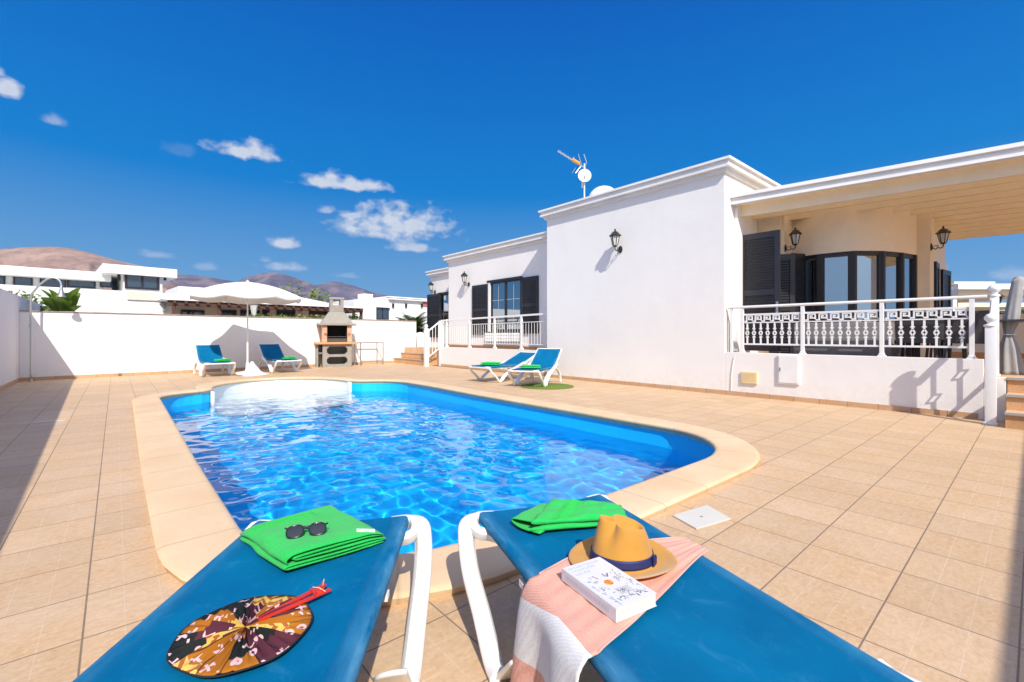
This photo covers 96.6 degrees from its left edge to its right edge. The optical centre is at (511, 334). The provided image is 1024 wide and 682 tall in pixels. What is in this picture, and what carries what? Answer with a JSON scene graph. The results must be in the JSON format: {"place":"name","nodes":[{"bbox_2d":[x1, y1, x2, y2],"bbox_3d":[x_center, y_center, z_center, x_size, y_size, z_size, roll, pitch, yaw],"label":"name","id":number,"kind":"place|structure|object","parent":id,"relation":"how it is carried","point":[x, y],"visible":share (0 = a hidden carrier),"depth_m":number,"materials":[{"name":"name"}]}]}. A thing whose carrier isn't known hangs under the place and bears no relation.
{"place":"outdoors","nodes":[
{"label":"outdoors","id":0,"kind":"place"},
{"bbox_2d":[0,247,176,292],"bbox_3d":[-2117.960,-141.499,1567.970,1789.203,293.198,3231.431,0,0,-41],"label":"hill","id":1,"kind":"structure","parent":0,"point":[62,258],"depth_m":1396.30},
{"bbox_2d":[171,274,233,287],"bbox_3d":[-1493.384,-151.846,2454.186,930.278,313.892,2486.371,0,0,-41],"label":"hill","id":2,"kind":"structure","parent":0,"point":[191,281],"depth_m":2212.72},
{"bbox_2d":[237,272,338,301],"bbox_3d":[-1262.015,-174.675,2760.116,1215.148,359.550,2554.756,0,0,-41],"label":"hill","id":3,"kind":"structure","parent":0,"point":[273,279],"depth_m":2493.61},
{"bbox_2d":[316,282,386,299],"bbox_3d":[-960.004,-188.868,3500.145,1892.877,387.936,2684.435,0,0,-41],"label":"hill","id":4,"kind":"structure","parent":0,"point":[345,291],"depth_m":3187.59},
{"bbox_2d":[433,365,544,376],"bbox_3d":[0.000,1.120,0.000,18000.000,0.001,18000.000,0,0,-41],"label":"ground","id":5,"kind":"structure","parent":0,"point":[484,370],"depth_m":14.33,"materials":[{"name":"beige tile"}]},
{"bbox_2d":[9,289,51,310],"bbox_3d":[-14.961,-0.657,13.920,1.923,1.557,1.552,0,0,-41],"label":"shrub","id":6,"kind":"object","parent":5,"relation":"on","point":[47,308],"visible":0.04,"depth_m":14.03,"materials":[{"name":"green plant"}]},
{"bbox_2d":[40,287,80,310],"bbox_3d":[-12.320,-0.124,12.490,0.872,2.390,1.468,0,0,-41],"label":"banana plant","id":7,"kind":"object","parent":5,"relation":"on","point":[68,302],"visible":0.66,"depth_m":12.25,"materials":[{"name":"green plant"}]},
{"bbox_2d":[0,285,171,313],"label":"neighbour wall","id":8,"kind":"structure","parent":5,"relation":"on","point":[115,301],"depth_m":18.80,"materials":[{"name":"white paint"}]},
{"bbox_2d":[0,263,176,292],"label":"neighbour house","id":9,"kind":"structure","parent":5,"relation":"on","point":[124,278],"depth_m":31.03,"materials":[{"name":"white paint"}]},
{"bbox_2d":[0,276,5,284],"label":"window","id":10,"kind":"structure","parent":9,"relation":"in","point":[2,278],"depth_m":28.76,"materials":[{"name":"blue"}]},
{"bbox_2d":[13,277,32,285],"bbox_3d":[-31.504,-3.440,29.376,0.058,0.784,0.871,0,0,44],"label":"window","id":11,"kind":"structure","parent":9,"relation":"in","point":[25,281],"depth_m":29.39,"materials":[{"name":"blue"}]},
{"bbox_2d":[40,278,65,287],"bbox_3d":[-30.549,-3.540,30.358,0.058,0.807,1.250,0,0,44],"label":"window","id":12,"kind":"structure","parent":9,"relation":"in","point":[51,282],"depth_m":30.34,"materials":[{"name":"blue"}]},
{"bbox_2d":[67,280,95,288],"bbox_3d":[-29.590,-3.649,31.344,0.058,0.831,1.435,0,0,44],"label":"window","id":13,"kind":"structure","parent":9,"relation":"in","point":[70,283],"depth_m":31.34,"materials":[{"name":"blue"}]},
{"bbox_2d":[100,277,111,287],"bbox_3d":[-28.715,-3.788,32.244,0.058,0.863,0.651,0,0,44],"label":"window","id":14,"kind":"structure","parent":9,"relation":"in","point":[102,284],"depth_m":32.28,"materials":[{"name":"blue"}]},
{"bbox_2d":[125,275,158,289],"bbox_3d":[-25.951,-3.744,32.018,0.058,1.103,1.893,0,0,44],"label":"window","id":15,"kind":"structure","parent":9,"relation":"in","point":[131,281],"depth_m":31.96,"materials":[{"name":"blue"}]},
{"bbox_2d":[250,304,258,315],"bbox_3d":[-9.291,-0.119,16.420,0.340,2.439,0.294,0,0,-41],"label":"lantern post","id":16,"kind":"object","parent":5,"relation":"on","point":[253,307],"visible":0.37,"depth_m":16.35,"materials":[{"name":"white paint"}]},
{"bbox_2d":[159,286,365,318],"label":"house","id":17,"kind":"structure","parent":5,"relation":"on","point":[178,300],"depth_m":22.63,"materials":[{"name":"white paint"}]},
{"bbox_2d":[181,310,203,314],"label":"window","id":18,"kind":"structure","parent":17,"relation":"in","point":[187,312],"depth_m":22.13,"materials":[{"name":"black glass"}]},
{"bbox_2d":[221,310,236,315],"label":"window","id":19,"kind":"structure","parent":17,"relation":"in","point":[223,312],"depth_m":23.26,"materials":[{"name":"black glass"}]},
{"bbox_2d":[240,310,259,315],"bbox_3d":[-13.756,-1.151,23.960,0.058,0.319,0.906,0,0,44],"label":"window","id":20,"kind":"structure","parent":17,"relation":"in","point":[242,312],"depth_m":23.80,"materials":[{"name":"black glass"}]},
{"bbox_2d":[262,310,268,315],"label":"window","id":21,"kind":"structure","parent":17,"relation":"in","point":[264,312],"depth_m":24.49,"materials":[{"name":"black glass"}]},
{"bbox_2d":[277,310,294,315],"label":"window","id":22,"kind":"structure","parent":17,"relation":"in","point":[283,312],"depth_m":25.23,"materials":[{"name":"black glass"}]},
{"bbox_2d":[245,313,324,317],"bbox_3d":[-8.241,-0.343,17.212,3.544,0.969,1.067,0,0,-41],"label":"hedge","id":23,"kind":"object","parent":5,"relation":"on","point":[281,315],"visible":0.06,"depth_m":17.03,"materials":[{"name":"green plant"}]},
{"bbox_2d":[278,281,330,317],"bbox_3d":[-14.111,-1.272,31.230,4.669,4.556,2.716,0,0,-41],"label":"shrub","id":24,"kind":"object","parent":5,"relation":"on","point":[314,296],"visible":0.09,"depth_m":30.94,"materials":[{"name":"green plant"}]},
{"bbox_2d":[348,313,361,318],"bbox_3d":[-6.946,-0.501,19.330,1.703,0.946,0.970,0,0,-41],"label":"hedge","id":25,"kind":"object","parent":5,"relation":"on","point":[353,317],"visible":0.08,"depth_m":19.63,"materials":[{"name":"green plant"}]},
{"bbox_2d":[316,294,430,346],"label":"white house","id":26,"kind":"structure","parent":5,"relation":"on","point":[386,308],"depth_m":31.45,"materials":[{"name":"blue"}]},
{"bbox_2d":[376,307,388,318],"bbox_3d":[-8.782,-1.468,30.953,0.058,0.826,0.926,0,0,44],"label":"window","id":27,"kind":"structure","parent":26,"relation":"in","point":[381,313],"depth_m":30.92,"materials":[{"name":"blue glass"}]},
{"bbox_2d":[395,312,426,346],"bbox_3d":[-4.339,0.138,20.397,2.266,2.332,2.095,0,0,-13],"label":"palm tree","id":28,"kind":"object","parent":5,"relation":"on","point":[418,319],"visible":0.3,"depth_m":20.09,"materials":[{"name":"green plant"}]},
{"bbox_2d":[425,155,1023,421],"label":"villa","id":29,"kind":"object","parent":5,"relation":"on","point":[673,281],"visible":0.74,"depth_m":8.97,"materials":[{"name":"white paint"}]},
{"bbox_2d":[428,282,435,293],"bbox_3d":[-3.277,-1.940,18.596,0.335,0.518,0.234,0,0,-41],"label":"wall lantern","id":30,"kind":"object","parent":29,"relation":"attached to","point":[430,284],"depth_m":18.53,"materials":[{"name":"black metal"}]},
{"bbox_2d":[442,294,448,346],"bbox_3d":[-2.611,-0.570,18.065,0.050,2.100,0.690,0,0,-41],"label":"door","id":31,"kind":"structure","parent":29,"relation":"in","point":[445,297],"depth_m":18.09,"materials":[{"name":"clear glass"}]},
{"bbox_2d":[461,271,469,286],"bbox_3d":[-1.601,-1.908,15.527,0.335,0.518,0.234,0,0,-41],"label":"wall lantern","id":32,"kind":"object","parent":29,"relation":"attached to","point":[464,275],"depth_m":15.46,"materials":[{"name":"black metal"}]},
{"bbox_2d":[491,279,520,330],"bbox_3d":[-0.185,-0.899,14.131,0.052,1.558,1.458,0,0,-41],"label":"window","id":33,"kind":"structure","parent":29,"relation":"in","point":[505,295],"depth_m":14.09,"materials":[{"name":"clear glass"}]},
{"bbox_2d":[558,151,586,196],"bbox_3d":[1.605,-4.041,12.102,0.936,1.682,0.241,0,0,-21],"label":"tv antenna","id":34,"kind":"object","parent":29,"relation":"on","point":[575,161],"visible":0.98,"depth_m":12.11,"materials":[{"name":"white paint"}]},
{"bbox_2d":[578,169,590,187],"bbox_3d":[1.922,-4.149,12.099,0.350,0.486,0.115,0,0,0],"label":"satellite dish","id":35,"kind":"object","parent":34,"relation":"attached to","point":[584,175],"visible":1,"depth_m":12.07,"materials":[{"name":"white paint"}]},
{"bbox_2d":[589,186,613,195],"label":"roof dome","id":36,"kind":"structure","parent":29,"relation":"on","point":[599,189],"depth_m":11.97,"materials":[{"name":"white paint"}]},
{"bbox_2d":[609,229,621,252],"bbox_3d":[2.294,-2.079,10.058,0.335,0.518,0.234,0,0,-41],"label":"wall lantern","id":37,"kind":"object","parent":29,"relation":"attached to","point":[614,235],"depth_m":10.00,"materials":[{"name":"black metal"}]},
{"bbox_2d":[741,371,757,383],"bbox_3d":[4.206,0.763,8.087,0.035,0.213,0.272,0,0,-41],"label":"vent cover","id":38,"kind":"object","parent":29,"relation":"attached to","point":[749,377],"visible":1,"depth_m":8.07,"materials":[{"name":"beige plastic"}]},
{"bbox_2d":[778,355,799,384],"bbox_3d":[4.614,0.580,7.611,0.044,0.487,0.328,0,0,-41],"label":"meter box","id":39,"kind":"object","parent":29,"relation":"attached to","point":[788,369],"visible":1,"depth_m":7.58,"materials":[{"name":"white paint"}]},
{"bbox_2d":[779,356,797,383],"bbox_3d":[4.603,0.580,7.601,0.013,0.447,0.288,0,0,-41],"label":"door","id":40,"kind":"structure","parent":39,"relation":"in","point":[788,365],"depth_m":7.60,"materials":[{"name":"white paint"}]},
{"bbox_2d":[784,227,801,251],"bbox_3d":[5.459,-1.855,8.840,0.206,0.455,0.295,0,0,-41],"label":"wall lantern","id":41,"kind":"object","parent":29,"relation":"attached to","point":[794,234],"depth_m":8.78,"materials":[{"name":"black metal"}]},
{"bbox_2d":[807,255,816,322],"bbox_3d":[5.835,-0.510,9.075,0.075,2.100,0.642,0,0,-29],"label":"window frame","id":42,"kind":"structure","parent":29,"relation":"in","point":[812,259],"depth_m":8.95,"materials":[{"name":"grey metal"}]},
{"bbox_2d":[824,251,848,322],"bbox_3d":[6.165,-0.510,8.671,0.558,2.100,0.075,0,0,38],"label":"window frame","id":43,"kind":"structure","parent":29,"relation":"in","point":[835,264],"depth_m":8.66,"materials":[{"name":"grey"}]},
{"bbox_2d":[794,322,900,356],"bbox_3d":[5.643,0.140,7.691,0.850,0.680,1.340,0,0,-41],"label":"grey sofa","id":44,"kind":"object","parent":29,"relation":"on","point":[850,350],"visible":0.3,"depth_m":7.34,"materials":[{"name":"fabric"}]},
{"bbox_2d":[728,295,986,358],"bbox_3d":[5.094,-0.102,7.187,0.070,0.841,3.320,0,0,-41],"label":"balcony railing","id":45,"kind":"object","parent":29,"relation":"on","point":[881,320],"visible":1,"depth_m":6.92,"materials":[{"name":"white metal"}]},
{"bbox_2d":[856,251,880,321],"bbox_3d":[6.627,-0.510,8.521,0.608,2.100,0.075,0,0,0],"label":"window frame","id":46,"kind":"structure","parent":29,"relation":"in","point":[868,263],"depth_m":8.51,"materials":[{"name":"grey"}]},
{"bbox_2d":[730,141,1023,240],"bbox_3d":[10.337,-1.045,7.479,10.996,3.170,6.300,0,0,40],"label":"pergola roof","id":47,"kind":"structure","parent":29,"relation":"attached to","point":[973,194],"depth_m":7.75,"materials":[{"name":"beige wood"}]},
{"bbox_2d":[885,251,900,339],"bbox_3d":[7.156,-0.510,8.613,0.617,2.100,0.075,0,0,-20],"label":"window frame","id":48,"kind":"structure","parent":29,"relation":"in","point":[892,259],"depth_m":8.62,"materials":[{"name":"grey metal"}]},
{"bbox_2d":[905,253,914,356],"bbox_3d":[7.641,-0.510,8.821,0.577,2.100,0.075,0,0,-27],"label":"window frame","id":49,"kind":"structure","parent":29,"relation":"in","point":[909,258],"depth_m":8.85,"materials":[{"name":"grey metal"}]},
{"bbox_2d":[895,312,941,357],"bbox_3d":[6.005,0.109,6.747,0.600,0.865,0.496,0,0,-41],"label":"terrace chair","id":50,"kind":"object","parent":29,"relation":"on","point":[918,329],"visible":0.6,"depth_m":6.58,"materials":[{"name":"grey wicker"}]},
{"bbox_2d":[931,226,950,250],"bbox_3d":[8.307,-1.875,8.826,0.206,0.455,0.295,0,0,-41],"label":"wall lantern","id":51,"kind":"object","parent":29,"relation":"attached to","point":[943,233],"depth_m":8.78,"materials":[{"name":"black metal"}]},
{"bbox_2d":[925,316,967,358],"bbox_3d":[7.067,0.109,7.405,0.600,0.865,0.496,0,0,-41],"label":"terrace chair","id":52,"kind":"object","parent":29,"relation":"on","point":[941,339],"visible":0.06,"depth_m":7.61,"materials":[{"name":"grey wicker"}]},
{"bbox_2d":[906,319,1023,356],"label":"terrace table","id":53,"kind":"object","parent":29,"relation":"on","point":[909,352],"visible":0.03,"depth_m":6.94,"materials":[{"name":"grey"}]},
{"bbox_2d":[944,310,989,357],"bbox_3d":[6.352,0.109,6.347,0.600,0.865,0.496,0,0,-41],"label":"terrace chair","id":54,"kind":"object","parent":29,"relation":"on","point":[955,324],"visible":0.39,"depth_m":6.19,"materials":[{"name":"grey wicker"}]},
{"bbox_2d":[951,314,1023,358],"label":"porch end wall","id":55,"kind":"structure","parent":29,"relation":"on","point":[980,348],"depth_m":10.65,"materials":[{"name":"white paint"}]},
{"bbox_2d":[999,276,1023,374],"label":"folded parasol","id":56,"kind":"object","parent":29,"relation":"on","point":[1010,360],"visible":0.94,"depth_m":6.20,"materials":[{"name":"white fabric"}]},
{"bbox_2d":[951,282,1023,310],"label":"building","id":57,"kind":"structure","parent":5,"relation":"on","point":[968,288],"depth_m":24.50,"materials":[{"name":"white paint"}]},
{"bbox_2d":[999,293,1004,303],"bbox_3d":[24.534,-1.833,22.957,0.512,0.601,0.380,0,0,-41],"label":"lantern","id":58,"kind":"object","parent":57,"relation":"hanging from","point":[1001,297],"visible":0.55,"depth_m":22.91,"materials":[{"name":"black metal"}]},
{"bbox_2d":[999,309,1023,313],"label":"hedge","id":59,"kind":"object","parent":5,"relation":"on","point":[1002,311],"visible":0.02,"depth_m":36.83,"materials":[{"name":"green plant"}]},
{"bbox_2d":[0,363,1023,681],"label":"tiled floor","id":60,"kind":"structure","parent":0,"point":[894,539],"depth_m":2.59,"materials":[{"name":"tile"}]},
{"bbox_2d":[0,288,45,390],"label":"garden wall","id":61,"kind":"structure","parent":60,"relation":"on","point":[12,305],"depth_m":9.91,"materials":[{"name":"white paint"}]},
{"bbox_2d":[20,420,64,423],"bbox_3d":[-5.904,1.097,5.741,0.400,0.005,0.060,0,0,-41],"label":"floor drain","id":62,"kind":"object","parent":60,"relation":"on","point":[43,421],"visible":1,"depth_m":5.73,"materials":[{"name":"beige metal"}]},
{"bbox_2d":[27,277,65,381],"bbox_3d":[-11.055,-0.143,10.835,0.684,2.487,0.168,0,0,-28],"label":"pool shower","id":63,"kind":"object","parent":60,"relation":"on","point":[61,293],"visible":1,"depth_m":10.72,"materials":[{"name":"silver metal"}]},
{"bbox_2d":[193,344,235,376],"bbox_3d":[-8.158,0.689,12.469,0.770,0.835,1.688,0,0,-43],"label":"sun lounger","id":64,"kind":"object","parent":60,"relation":"on","point":[207,354],"visible":0.95,"depth_m":12.71,"materials":[{"name":"blue"}]},
{"bbox_2d":[214,359,231,361],"bbox_3d":[-7.788,0.678,12.280,0.243,0.074,0.360,0,0,18],"label":"folded towel","id":65,"kind":"object","parent":64,"relation":"on","point":[219,360],"visible":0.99,"depth_m":12.15,"materials":[{"name":"green fabric"}]},
{"bbox_2d":[19,310,415,380],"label":"garden wall","id":66,"kind":"structure","parent":60,"relation":"on","point":[69,345],"depth_m":12.78,"materials":[{"name":"white paint"}]},
{"bbox_2d":[190,280,300,374],"bbox_3d":[-7.214,-0.215,12.439,2.555,2.590,2.555,0,0,12],"label":"parasol","id":67,"kind":"object","parent":60,"relation":"on","point":[247,292],"visible":0.98,"depth_m":11.91,"materials":[{"name":"white fabric"}]},
{"bbox_2d":[72,514,431,681],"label":"sun lounger","id":68,"kind":"object","parent":60,"relation":"on","point":[331,644],"visible":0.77,"depth_m":1.25,"materials":[{"name":"blue"}]},
{"bbox_2d":[166,580,330,677],"bbox_3d":[-0.620,0.699,1.099,0.339,0.022,0.299,0,0,-21],"label":"round fan","id":69,"kind":"object","parent":68,"relation":"on","point":[243,635],"visible":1,"depth_m":1.06},
{"bbox_2d":[239,505,385,570],"bbox_3d":[-0.691,0.687,1.580,0.380,0.062,0.363,0,0,-41],"label":"folded towel","id":70,"kind":"object","parent":68,"relation":"on","point":[343,534],"visible":0.97,"depth_m":1.50,"materials":[{"name":"green fabric"}]},
{"bbox_2d":[284,522,327,538],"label":"sunglasses","id":71,"kind":"object","parent":70,"relation":"on","point":[297,530],"visible":1,"depth_m":1.50,"materials":[{"name":"black"}]},
{"bbox_2d":[237,361,266,375],"bbox_3d":[-7.033,0.910,12.332,0.754,0.372,0.706,0,0,-18],"label":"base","id":72,"kind":"object","parent":60,"relation":"on","point":[252,369],"visible":0.94,"depth_m":12.31,"materials":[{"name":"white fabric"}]},
{"bbox_2d":[258,343,301,372],"bbox_3d":[-6.993,0.689,13.677,1.688,0.835,0.770,0,0,43],"label":"sun lounger","id":73,"kind":"object","parent":60,"relation":"on","point":[272,352],"visible":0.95,"depth_m":13.87,"materials":[{"name":"blue"}]},
{"bbox_2d":[281,356,295,358],"bbox_3d":[-6.611,0.678,13.509,0.240,0.073,0.360,0,0,20],"label":"folded towel","id":74,"kind":"object","parent":73,"relation":"on","point":[291,357],"visible":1,"depth_m":13.39,"materials":[{"name":"green fabric"}]},
{"bbox_2d":[314,297,357,367],"bbox_3d":[-6.113,-0.100,15.823,1.360,2.400,0.730,0,0,-27],"label":"barbecue","id":75,"kind":"object","parent":60,"relation":"on","point":[336,323],"visible":1,"depth_m":15.74,"materials":[{"name":"concrete"}]},
{"bbox_2d":[354,342,383,365],"bbox_3d":[-5.244,0.685,16.725,0.490,0.830,0.920,0,0,45],"label":"table frame","id":76,"kind":"object","parent":60,"relation":"on","point":[376,351],"visible":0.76,"depth_m":16.56,"materials":[{"name":"silver metal"}]},
{"bbox_2d":[394,352,436,365],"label":"terrace steps","id":77,"kind":"structure","parent":60,"relation":"on","point":[413,358],"depth_m":17.07,"materials":[{"name":"tile"}]},
{"bbox_2d":[423,321,443,366],"bbox_3d":[-2.752,0.300,16.029,0.721,1.600,0.197,0,0,-19],"label":"stair railing","id":78,"kind":"object","parent":60,"relation":"on","point":[427,355],"visible":0.93,"depth_m":16.01,"materials":[{"name":"white metal"}]},
{"bbox_2d":[161,383,713,459],"bbox_3d":[-2.521,1.772,7.071,4.546,1.356,10.369,0,0,-41],"label":"pool basin","id":79,"kind":"object","parent":60,"relation":"in","point":[692,447],"visible":0.13,"depth_m":6.74,"materials":[{"name":"tile"}]},
{"bbox_2d":[210,380,351,402],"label":"pool steps","id":80,"kind":"structure","parent":79,"relation":"on","point":[253,386],"depth_m":10.94,"materials":[{"name":"paint"}]},
{"bbox_2d":[167,388,700,553],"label":"pool water","id":81,"kind":"structure","parent":79,"relation":"in","point":[443,468],"depth_m":4.89,"materials":[{"name":"blue liquid"}]},
{"bbox_2d":[132,376,759,606],"bbox_3d":[-2.523,1.087,7.070,5.172,0.085,10.999,0,0,-41],"label":"pool coping","id":82,"kind":"object","parent":60,"relation":"on","point":[196,529],"visible":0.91,"depth_m":3.12,"materials":[{"name":"stone"}]},
{"bbox_2d":[405,344,546,375],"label":"raised terrace","id":83,"kind":"structure","parent":60,"relation":"on","point":[458,356],"depth_m":14.63,"materials":[{"name":"white paint"}]},
{"bbox_2d":[441,313,546,349],"bbox_3d":[-0.734,-0.083,14.040,0.080,1.004,5.350,0,0,-41],"label":"terrace railing","id":84,"kind":"object","parent":83,"relation":"on","point":[469,324],"visible":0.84,"depth_m":13.72,"materials":[{"name":"white metal"}]},
{"bbox_2d":[468,352,535,382],"bbox_3d":[-0.172,0.773,11.140,0.770,0.668,1.834,0,0,43],"label":"sun lounger","id":85,"kind":"object","parent":60,"relation":"on","point":[519,359],"visible":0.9,"depth_m":11.06,"materials":[{"name":"blue"}]},
{"bbox_2d":[480,362,500,364],"bbox_3d":[-0.504,0.678,10.853,0.420,0.074,0.304,0,0,25],"label":"folded towel","id":86,"kind":"object","parent":85,"relation":"on","point":[491,363],"visible":1,"depth_m":10.73,"materials":[{"name":"green fabric"}]},
{"bbox_2d":[521,383,573,388],"bbox_3d":[0.749,1.091,9.730,1.140,0.013,1.140,0,0,-41],"label":"grass mat","id":87,"kind":"object","parent":60,"relation":"on","point":[548,386],"depth_m":9.59,"materials":[{"name":"green plant"}]},
{"bbox_2d":[507,348,561,386],"bbox_3d":[0.564,0.712,10.156,0.770,0.789,1.747,0,0,23],"label":"sun lounger","id":88,"kind":"object","parent":87,"relation":"on","point":[545,359],"visible":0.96,"depth_m":10.46,"materials":[{"name":"blue"}]},
{"bbox_2d":[521,364,540,368],"bbox_3d":[0.407,0.678,9.797,0.420,0.074,0.304,0,0,6],"label":"folded towel","id":89,"kind":"object","parent":88,"relation":"on","point":[531,366],"visible":1,"depth_m":9.67,"materials":[{"name":"green fabric"}]},
{"bbox_2d":[458,494,920,681],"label":"sun lounger","id":90,"kind":"object","parent":60,"relation":"on","point":[705,619],"visible":0.66,"depth_m":1.13,"materials":[{"name":"blue"}]},
{"bbox_2d":[511,498,626,533],"bbox_3d":[0.222,0.685,1.774,0.462,0.059,0.234,0,0,-14],"label":"folded towel","id":91,"kind":"object","parent":90,"relation":"on","point":[555,514],"visible":0.88,"depth_m":1.70,"materials":[{"name":"green fabric"}]},
{"bbox_2d":[510,537,710,681],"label":"beach towel","id":92,"kind":"object","parent":90,"relation":"on","point":[565,632],"visible":0.77,"depth_m":1.21,"materials":[{"name":"pink fabric"}]},
{"bbox_2d":[562,557,656,622],"bbox_3d":[0.260,0.688,1.249,0.142,0.034,0.226,0,0,-30],"label":"paperback book","id":93,"kind":"object","parent":92,"relation":"on","point":[613,593],"visible":1,"depth_m":1.21,"materials":[{"name":"white paper"}]},
{"bbox_2d":[569,514,677,579],"bbox_3d":[0.343,0.636,1.425,0.331,0.139,0.295,0,0,0],"label":"sun hat","id":94,"kind":"object","parent":92,"relation":"on","point":[626,545],"visible":0.94,"depth_m":1.38,"materials":[{"name":"yellow fabric"}]},
{"bbox_2d":[673,505,730,529],"bbox_3d":[1.146,1.094,2.748,0.358,0.010,0.214,0,0,-28],"label":"skimmer lid","id":95,"kind":"object","parent":60,"relation":"on","point":[701,517],"visible":1,"depth_m":2.72,"materials":[{"name":"plastic"}]},
{"bbox_2d":[983,284,1001,425],"bbox_3d":[6.097,0.217,5.783,0.743,1.765,0.138,0,0,-41],"label":"stair railing","id":96,"kind":"object","parent":60,"relation":"on","point":[991,319],"visible":1,"depth_m":5.56,"materials":[{"name":"white metal"}]},
{"bbox_2d":[1005,376,1023,429],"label":"garden steps","id":97,"kind":"structure","parent":60,"relation":"on","point":[1014,415],"depth_m":5.51,"materials":[{"name":"tile"}]},
{"bbox_2d":[0,0,1023,302],"label":"sky","id":98,"kind":"structure","parent":0,"point":[364,144],"materials":[{"name":"blue"}]}
]}

